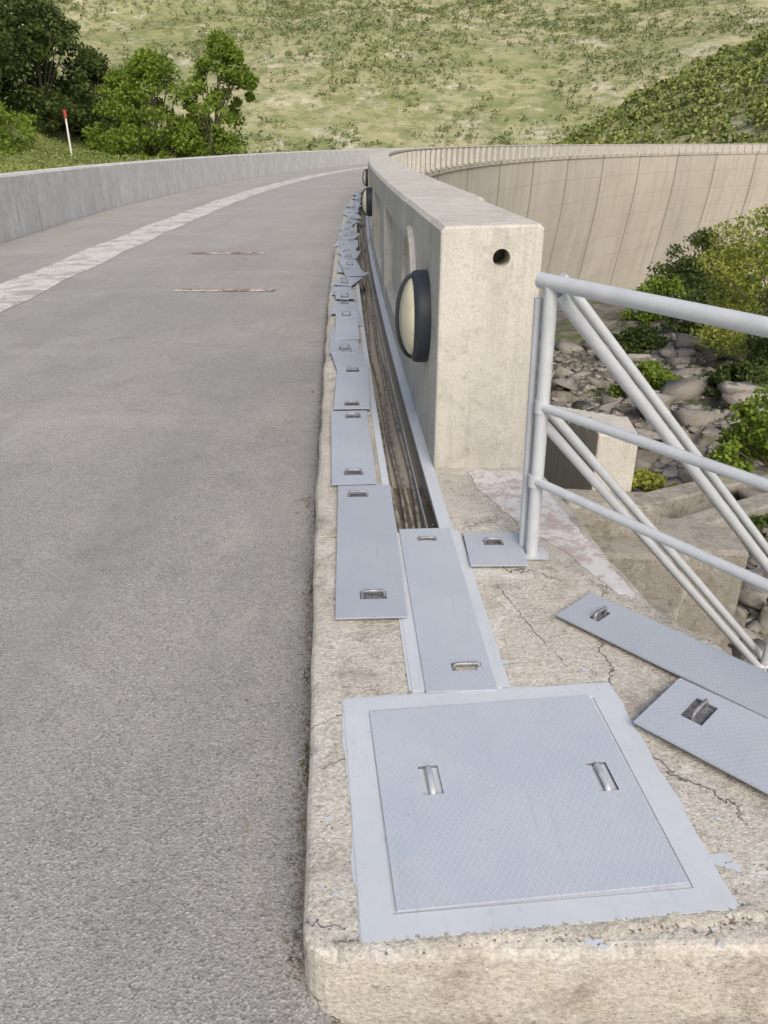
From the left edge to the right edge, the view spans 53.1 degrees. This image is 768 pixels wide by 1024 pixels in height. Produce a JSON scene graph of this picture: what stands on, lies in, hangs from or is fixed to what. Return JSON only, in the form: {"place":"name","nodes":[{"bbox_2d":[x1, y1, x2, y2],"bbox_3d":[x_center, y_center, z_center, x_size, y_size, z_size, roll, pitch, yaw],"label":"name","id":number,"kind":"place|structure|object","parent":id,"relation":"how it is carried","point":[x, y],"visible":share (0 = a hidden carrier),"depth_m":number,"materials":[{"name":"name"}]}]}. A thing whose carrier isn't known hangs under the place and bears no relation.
{"place":"outdoors","nodes":[
{"label":"outdoors","id":0,"kind":"place"},
{"bbox_2d":[0,164,367,1023],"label":"road","id":1,"kind":"structure","parent":0,"point":[144,434],"depth_m":2.94,"materials":[{"name":"grey asphalt"}]},
{"bbox_2d":[0,167,367,311],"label":"road edge band","id":2,"kind":"object","parent":1,"relation":"on","point":[20,289],"visible":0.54,"depth_m":12.18,"materials":[{"name":"paint"}]},
{"bbox_2d":[173,289,274,291],"bbox_3d":[-1.900,-2.648,9.158,1.200,0.008,0.190,0,26,0],"label":"road expansion strip","id":3,"kind":"object","parent":1,"relation":"on","point":[226,290],"visible":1,"depth_m":9.12,"materials":[{"name":"brown metal"}]},
{"bbox_2d":[191,252,263,253],"bbox_3d":[-2.475,-4.124,12.221,1.150,0.008,0.259,0,26,0],"label":"road expansion strip","id":4,"kind":"object","parent":1,"relation":"on","point":[227,253],"visible":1,"depth_m":12.14,"materials":[{"name":"brown metal"}]},
{"bbox_2d":[299,441,318,799],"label":"kerb weeds","id":5,"kind":"object","parent":1,"relation":"on","point":[301,764],"visible":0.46,"depth_m":2.23,"materials":[{"name":"green plant"}]},
{"bbox_2d":[314,185,437,541],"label":"concrete kerb","id":6,"kind":"structure","parent":1,"relation":"on","point":[326,495],"depth_m":3.91,"materials":[{"name":"beige concrete"}]},
{"bbox_2d":[332,277,351,294],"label":"trench cover plate","id":7,"kind":"object","parent":6,"relation":"on","point":[340,287],"visible":0.43,"depth_m":8.16,"materials":[{"name":"metal"}]},
{"bbox_2d":[337,265,348,272],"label":"trench cover plate","id":8,"kind":"object","parent":6,"relation":"on","point":[339,269],"visible":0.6,"depth_m":9.29,"materials":[{"name":"metal"}]},
{"bbox_2d":[340,262,364,275],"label":"trench cover plate","id":9,"kind":"object","parent":8,"relation":"on","point":[354,269],"visible":1,"depth_m":9.14,"materials":[{"name":"metal"}]},
{"bbox_2d":[329,328,358,352],"bbox_3d":[-0.304,-1.341,5.938,0.218,0.050,0.750,1,26,-3],"label":"trench cover plate","id":10,"kind":"object","parent":6,"relation":"on","point":[336,346],"visible":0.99,"depth_m":5.80,"materials":[{"name":"metal"}]},
{"bbox_2d":[334,289,354,298],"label":"trench cover plate","id":11,"kind":"object","parent":6,"relation":"on","point":[343,293],"visible":0.99,"depth_m":7.66,"materials":[{"name":"metal"}]},
{"bbox_2d":[333,237,356,245],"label":"trench cover plate","id":12,"kind":"object","parent":6,"relation":"on","point":[340,242],"visible":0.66,"depth_m":11.72,"materials":[{"name":"metal"}]},
{"bbox_2d":[340,226,352,229],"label":"trench cover plate","id":13,"kind":"object","parent":6,"relation":"on","point":[345,228],"visible":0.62,"depth_m":13.60,"materials":[{"name":"metal"}]},
{"bbox_2d":[340,245,355,252],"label":"trench cover plate","id":14,"kind":"object","parent":6,"relation":"on","point":[351,248],"visible":0.56,"depth_m":11.04,"materials":[{"name":"metal"}]},
{"bbox_2d":[344,238,357,247],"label":"trench cover plate","id":15,"kind":"object","parent":14,"relation":"on","point":[351,242],"visible":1,"depth_m":11.57,"materials":[{"name":"metal"}]},
{"bbox_2d":[342,222,354,225],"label":"trench cover plate","id":16,"kind":"object","parent":6,"relation":"on","point":[349,224],"visible":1,"depth_m":14.11,"materials":[{"name":"metal"}]},
{"bbox_2d":[331,347,368,369],"bbox_3d":[-0.248,-1.103,5.469,0.228,0.050,0.500,-3,27,-8],"label":"trench cover plate","id":17,"kind":"object","parent":6,"relation":"on","point":[349,360],"visible":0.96,"depth_m":5.46,"materials":[{"name":"metal"}]},
{"bbox_2d":[342,213,360,218],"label":"trench cover plate","id":18,"kind":"object","parent":6,"relation":"on","point":[351,214],"visible":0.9,"depth_m":16.15,"materials":[{"name":"metal"}]},
{"bbox_2d":[342,210,359,215],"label":"trench cover plate","id":19,"kind":"object","parent":18,"relation":"on","point":[347,211],"visible":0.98,"depth_m":16.62,"materials":[{"name":"metal"}]},
{"bbox_2d":[334,367,369,408],"bbox_3d":[-0.200,-0.801,4.854,0.210,0.035,0.900,-1,26,-2],"label":"trench cover plate","id":20,"kind":"object","parent":6,"relation":"on","point":[352,388],"visible":1,"depth_m":4.81,"materials":[{"name":"metal"}]},
{"bbox_2d":[346,217,359,221],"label":"trench cover plate","id":21,"kind":"object","parent":6,"relation":"on","point":[352,220],"visible":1,"depth_m":14.98,"materials":[{"name":"metal"}]},
{"bbox_2d":[331,410,376,484],"bbox_3d":[-0.168,-0.361,3.955,0.205,0.035,1.050,-2,26,-3],"label":"trench cover plate","id":22,"kind":"object","parent":6,"relation":"on","point":[352,457],"visible":1,"depth_m":3.87,"materials":[{"name":"metal"}]},
{"bbox_2d":[350,306,364,325],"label":"trench cover plate","id":23,"kind":"object","parent":6,"relation":"on","point":[359,317],"visible":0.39,"depth_m":6.77,"materials":[{"name":"metal"}]},
{"bbox_2d":[331,299,356,313],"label":"trench cover plate","id":24,"kind":"object","parent":23,"relation":"on","point":[339,306],"visible":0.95,"depth_m":7.16,"materials":[{"name":"metal"}]},
{"bbox_2d":[336,311,359,339],"bbox_3d":[-0.309,-1.572,6.389,0.186,0.050,1.000,-1,26,-3],"label":"trench cover plate","id":25,"kind":"object","parent":23,"relation":"on","point":[346,327],"visible":1,"depth_m":6.33,"materials":[{"name":"metal"}]},
{"bbox_2d":[335,485,406,619],"bbox_3d":[-0.065,0.106,2.987,0.235,0.035,1.070,-1,26,-2],"label":"trench cover plate","id":26,"kind":"object","parent":6,"relation":"on","point":[369,582],"visible":1,"depth_m":2.87,"materials":[{"name":"metal"}]},
{"bbox_2d":[370,224,402,362],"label":"plinth","id":27,"kind":"structure","parent":6,"relation":"on","point":[390,298],"depth_m":7.00,"materials":[{"name":"concrete"}]},
{"bbox_2d":[355,200,509,691],"bbox_3d":[0.935,-12.768,29.930,2.735,0.158,61.484,2,26,3],"label":"cable trench frame","id":28,"kind":"object","parent":6,"relation":"on","point":[414,673],"visible":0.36,"depth_m":3.38,"materials":[{"name":"paint"}]},
{"bbox_2d":[339,255,356,265],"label":"trench cover plate","id":29,"kind":"object","parent":28,"relation":"on","point":[347,260],"visible":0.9,"depth_m":9.91,"materials":[{"name":"metal"}]},
{"bbox_2d":[340,251,360,258],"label":"trench cover plate","id":30,"kind":"object","parent":29,"relation":"on","point":[353,254],"visible":1,"depth_m":10.29,"materials":[{"name":"metal"}]},
{"bbox_2d":[339,233,360,239],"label":"trench cover plate","id":31,"kind":"object","parent":28,"relation":"on","point":[354,235],"visible":0.73,"depth_m":12.29,"materials":[{"name":"metal"}]},
{"bbox_2d":[339,230,353,236],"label":"trench cover plate","id":32,"kind":"object","parent":31,"relation":"on","point":[346,233],"visible":1,"depth_m":12.71,"materials":[{"name":"metal"}]},
{"bbox_2d":[332,272,368,285],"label":"trench cover plate","id":33,"kind":"object","parent":28,"relation":"on","point":[350,280],"visible":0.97,"depth_m":8.46,"materials":[{"name":"metal"}]},
{"bbox_2d":[399,528,497,692],"bbox_3d":[0.193,0.286,2.649,0.205,0.027,1.020,-1,26,-3],"label":"trench cover plate","id":34,"kind":"object","parent":28,"relation":"on","point":[448,632],"visible":1,"depth_m":2.53,"materials":[{"name":"metal"}]},
{"bbox_2d":[129,225,767,983],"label":"gutter debris","id":35,"kind":"object","parent":1,"relation":"on","point":[301,909],"visible":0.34,"depth_m":2.02,"materials":[{"name":"gravel"}]},
{"bbox_2d":[0,0,767,639],"bbox_3d":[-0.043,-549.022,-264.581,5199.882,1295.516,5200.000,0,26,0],"label":"terrain","id":36,"kind":"structure","parent":0,"point":[388,118],"depth_m":523.85,"materials":[{"name":"plant"}]},
{"bbox_2d":[0,106,36,154],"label":"shrub","id":37,"kind":"object","parent":36,"relation":"on","point":[6,146],"visible":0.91,"depth_m":34.52,"materials":[{"name":"green plant"}]},
{"bbox_2d":[0,101,40,150],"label":"shrub","id":38,"kind":"object","parent":36,"relation":"on","point":[15,141],"visible":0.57,"depth_m":36.84,"materials":[{"name":"green plant"}]},
{"bbox_2d":[0,0,44,113],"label":"dark oak tree","id":39,"kind":"object","parent":36,"relation":"on","point":[8,69],"visible":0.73,"depth_m":43.73,"materials":[{"name":"green plant"}]},
{"bbox_2d":[0,0,109,134],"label":"dark oak tree","id":40,"kind":"object","parent":36,"relation":"on","point":[56,29],"visible":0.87,"depth_m":46.73,"materials":[{"name":"green plant"}]},
{"bbox_2d":[63,110,72,154],"bbox_3d":[-14.750,-17.489,35.974,0.150,2.400,0.143,0,26,0],"label":"marker post","id":41,"kind":"object","parent":36,"relation":"on","point":[65,114],"visible":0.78,"depth_m":35.77,"materials":[{"name":"white paint"}]},
{"bbox_2d":[0,111,175,172],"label":"bank grass","id":42,"kind":"structure","parent":36,"relation":"on","point":[45,152],"depth_m":34.74,"materials":[{"name":"green plant"}]},
{"bbox_2d":[45,44,145,148],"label":"dark oak tree","id":43,"kind":"object","parent":36,"relation":"on","point":[95,75],"visible":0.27,"depth_m":51.64,"materials":[{"name":"green plant"}]},
{"bbox_2d":[81,67,163,156],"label":"deciduous tree","id":44,"kind":"object","parent":36,"relation":"on","point":[113,77],"visible":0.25,"depth_m":41.01,"materials":[{"name":"green plant"}]},
{"bbox_2d":[99,44,216,158],"bbox_3d":[-11.588,-20.066,39.416,5.740,6.731,5.657,0,26,0],"label":"deciduous tree","id":45,"kind":"object","parent":36,"relation":"on","point":[149,67],"visible":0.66,"depth_m":38.09,"materials":[{"name":"green plant"}]},
{"bbox_2d":[174,28,259,157],"bbox_3d":[-8.786,-20.804,40.042,5.157,7.516,4.914,0,26,0],"label":"deciduous tree","id":46,"kind":"object","parent":36,"relation":"on","point":[225,49],"visible":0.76,"depth_m":38.99,"materials":[{"name":"green plant"}]},
{"bbox_2d":[5,0,767,154],"bbox_3d":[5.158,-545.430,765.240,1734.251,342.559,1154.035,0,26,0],"label":"distant hillside scrub","id":47,"kind":"object","parent":36,"relation":"on","point":[301,12],"visible":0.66,"depth_m":605.07,"materials":[{"name":"green plant"}]},
{"bbox_2d":[298,466,767,1023],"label":"concrete platform","id":48,"kind":"structure","parent":36,"relation":"on","point":[682,974],"depth_m":1.76,"materials":[{"name":"beige concrete"}]},
{"bbox_2d":[402,196,544,468],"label":"end block","id":49,"kind":"structure","parent":48,"relation":"on","point":[479,261],"depth_m":3.50,"materials":[{"name":"concrete"}]},
{"bbox_2d":[401,225,415,282],"bbox_3d":[0.144,-1.353,4.650,0.030,0.720,0.720,-1,26,-3],"label":"round relief","id":50,"kind":"object","parent":49,"relation":"attached to","point":[408,243],"visible":0.46,"depth_m":4.44,"materials":[{"name":"concrete"}]},
{"bbox_2d":[395,269,430,361],"bbox_3d":[0.138,-0.979,3.852,0.166,0.450,0.450,-2,26,-3],"label":"bulkhead wall light","id":51,"kind":"object","parent":49,"relation":"attached to","point":[413,314],"visible":0.98,"depth_m":3.70,"materials":[{"name":"grey plastic"}]},
{"bbox_2d":[463,532,528,566],"bbox_3d":[0.424,0.133,2.937,0.215,0.035,0.262,0,26,-1],"label":"cover plate","id":52,"kind":"object","parent":48,"relation":"on","point":[494,548],"visible":0.98,"depth_m":2.93,"materials":[{"name":"metal"}]},
{"bbox_2d":[323,568,742,949],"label":"paint splashes","id":53,"kind":"object","parent":48,"relation":"on","point":[721,859],"visible":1,"depth_m":1.68,"materials":[{"name":"grey paint"}]},
{"bbox_2d":[339,682,766,970],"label":"hatch frame","id":54,"kind":"object","parent":48,"relation":"on","point":[704,899],"visible":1,"depth_m":1.60,"materials":[{"name":"grey metal"}]},
{"bbox_2d":[369,695,688,912],"bbox_3d":[0.302,0.666,1.866,0.622,0.021,0.610,-3,26,-6],"label":"hatch cover","id":55,"kind":"object","parent":54,"relation":"in","point":[521,807],"visible":1,"depth_m":1.80,"materials":[{"name":"grey metal"}]},
{"bbox_2d":[519,272,767,591],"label":"tubular railing","id":56,"kind":"object","parent":48,"relation":"on","point":[540,410],"visible":0.93,"depth_m":2.45,"materials":[{"name":"silver metal"}]},
{"bbox_2d":[556,593,767,718],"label":"trench cover plate","id":57,"kind":"object","parent":48,"relation":"on","point":[739,682],"visible":1,"depth_m":2.33,"materials":[{"name":"metal"}]},
{"bbox_2d":[634,678,767,793],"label":"trench cover plate","id":58,"kind":"object","parent":48,"relation":"on","point":[723,734],"visible":1,"depth_m":2.02,"materials":[{"name":"metal"}]},
{"bbox_2d":[356,151,767,487],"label":"arch dam","id":59,"kind":"structure","parent":36,"relation":"on","point":[621,220],"depth_m":119.14,"materials":[{"name":"concrete"}]},
{"bbox_2d":[0,148,402,243],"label":"white parapet wall","id":60,"kind":"structure","parent":59,"relation":"on","point":[33,201],"depth_m":21.04,"materials":[{"name":"concrete"}]},
{"bbox_2d":[357,206,421,531],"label":"trench cables","id":61,"kind":"object","parent":59,"relation":"on","point":[398,520],"visible":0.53,"depth_m":4.68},
{"bbox_2d":[380,144,767,294],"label":"parapet wall","id":62,"kind":"structure","parent":59,"relation":"on","point":[397,236],"depth_m":88.08,"materials":[{"name":"concrete"}]},
{"bbox_2d":[368,175,391,302],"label":"pilasters","id":63,"kind":"object","parent":62,"relation":"attached to","point":[386,233],"visible":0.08,"depth_m":7.49,"materials":[{"name":"concrete"}]},
{"bbox_2d":[368,144,703,232],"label":"cap beam","id":64,"kind":"structure","parent":62,"relation":"on","point":[394,183],"depth_m":7.26,"materials":[{"name":"concrete"}]},
{"bbox_2d":[362,169,367,186],"bbox_3d":[-0.451,-8.229,18.919,0.166,0.400,0.400,0,26,-1],"label":"bulkhead wall light","id":65,"kind":"object","parent":64,"relation":"attached to","point":[365,177],"visible":0.97,"depth_m":18.79,"materials":[{"name":"grey plastic"}]},
{"bbox_2d":[361,187,371,215],"bbox_3d":[-0.261,-4.583,11.353,0.166,0.400,0.400,-1,26,-2],"label":"bulkhead wall light","id":66,"kind":"object","parent":64,"relation":"attached to","point":[366,201],"visible":1,"depth_m":11.22,"materials":[{"name":"grey plastic"}]},
{"bbox_2d":[389,144,767,173],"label":"ribs","id":67,"kind":"object","parent":62,"relation":"attached to","point":[420,161],"visible":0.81,"depth_m":68.51,"materials":[{"name":"concrete"}]},
{"bbox_2d":[531,405,637,491],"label":"stepped toe wall","id":68,"kind":"structure","parent":36,"relation":"on","point":[616,458],"depth_m":5.59,"materials":[{"name":"concrete"}]},
{"bbox_2d":[593,322,675,360],"bbox_3d":[10.816,-7.135,33.111,3.538,2.034,3.794,0,26,0],"label":"shrub","id":69,"kind":"object","parent":36,"relation":"on","point":[644,336],"visible":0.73,"depth_m":32.59,"materials":[{"name":"green plant"}]},
{"bbox_2d":[607,359,683,397],"bbox_3d":[8.504,-4.188,24.806,2.413,1.591,2.456,10,28,21],"label":"shrub","id":70,"kind":"object","parent":36,"relation":"on","point":[652,371],"visible":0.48,"depth_m":24.34,"materials":[{"name":"green plant"}]},
{"bbox_2d":[537,330,767,670],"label":"rock rubble","id":71,"kind":"object","parent":36,"relation":"on","point":[752,600],"visible":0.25,"depth_m":20.58,"materials":[{"name":"grey stone"}]},
{"bbox_2d":[631,467,679,491],"bbox_3d":[4.779,-0.403,14.266,1.282,0.835,1.554,-10,28,-20],"label":"shrub","id":72,"kind":"object","parent":36,"relation":"on","point":[645,479],"visible":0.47,"depth_m":14.02,"materials":[{"name":"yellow plant"}]},
{"bbox_2d":[548,28,767,144],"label":"spur scrub","id":73,"kind":"object","parent":36,"relation":"on","point":[728,75],"visible":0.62,"depth_m":240.91,"materials":[{"name":"green plant"}]},
{"bbox_2d":[616,275,699,322],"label":"shrub","id":74,"kind":"object","parent":36,"relation":"on","point":[669,286],"visible":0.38,"depth_m":41.91,"materials":[{"name":"green plant"}]},
{"bbox_2d":[552,321,767,490],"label":"downstream grass","id":75,"kind":"structure","parent":36,"relation":"on","point":[600,392],"depth_m":27.70,"materials":[{"name":"green plant"}]},
{"bbox_2d":[562,464,767,651],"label":"retaining ledge","id":76,"kind":"object","parent":36,"relation":"on","point":[688,512],"visible":0.12,"depth_m":5.70,"materials":[{"name":"concrete"}]},
{"bbox_2d":[646,251,746,307],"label":"shrub","id":77,"kind":"object","parent":36,"relation":"on","point":[682,270],"visible":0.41,"depth_m":43.05,"materials":[{"name":"green plant"}]},
{"bbox_2d":[659,288,739,333],"bbox_3d":[15.517,-9.582,37.463,3.422,2.520,4.041,-14,29,-26],"label":"shrub","id":78,"kind":"object","parent":36,"relation":"on","point":[695,295],"visible":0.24,"depth_m":37.02,"materials":[{"name":"green plant"}]},
{"bbox_2d":[647,226,763,305],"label":"shrub","id":79,"kind":"object","parent":36,"relation":"on","point":[696,242],"visible":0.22,"depth_m":56.80,"materials":[{"name":"green plant"}]},
{"bbox_2d":[672,243,756,307],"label":"shrub","id":80,"kind":"object","parent":36,"relation":"on","point":[696,287],"visible":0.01,"depth_m":76.24,"materials":[{"name":"green plant"}]},
{"bbox_2d":[674,243,767,311],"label":"shrub","id":81,"kind":"object","parent":36,"relation":"on","point":[748,264],"visible":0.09,"depth_m":62.82,"materials":[{"name":"green plant"}]},
{"bbox_2d":[689,203,767,361],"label":"yellow green tree","id":82,"kind":"object","parent":36,"relation":"on","point":[721,338],"visible":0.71,"depth_m":26.91,"materials":[{"name":"green plant"}]},
{"bbox_2d":[698,359,767,400],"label":"shrub","id":83,"kind":"object","parent":36,"relation":"on","point":[741,370],"visible":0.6,"depth_m":20.25,"materials":[{"name":"green plant"}]},
{"bbox_2d":[706,384,767,472],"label":"shrub","id":84,"kind":"object","parent":36,"relation":"on","point":[740,436],"visible":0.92,"depth_m":12.71,"materials":[{"name":"green plant"}]},
{"bbox_2d":[735,231,767,311],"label":"shrub","id":85,"kind":"object","parent":36,"relation":"on","point":[758,267],"visible":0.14,"depth_m":38.04,"materials":[{"name":"green plant"}]},
{"bbox_2d":[739,430,767,464],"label":"shrub","id":86,"kind":"object","parent":36,"relation":"on","point":[751,456],"visible":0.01,"depth_m":15.15,"materials":[{"name":"green plant"}]},
{"bbox_2d":[740,513,767,552],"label":"shrub","id":87,"kind":"object","parent":36,"relation":"on","point":[760,522],"visible":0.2,"depth_m":10.48,"materials":[{"name":"green plant"}]},
{"bbox_2d":[741,334,767,368],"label":"shrub","id":88,"kind":"object","parent":36,"relation":"on","point":[757,348],"visible":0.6,"depth_m":24.59,"materials":[{"name":"green plant"}]},
{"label":"concrete stair","id":89,"kind":"object","parent":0,"visible":0},
{"bbox_2d":[547,273,767,671],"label":"stair railing","id":90,"kind":"object","parent":89,"relation":"on","point":[595,342],"visible":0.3,"depth_m":2.95,"materials":[{"name":"silver metal"}]}
]}

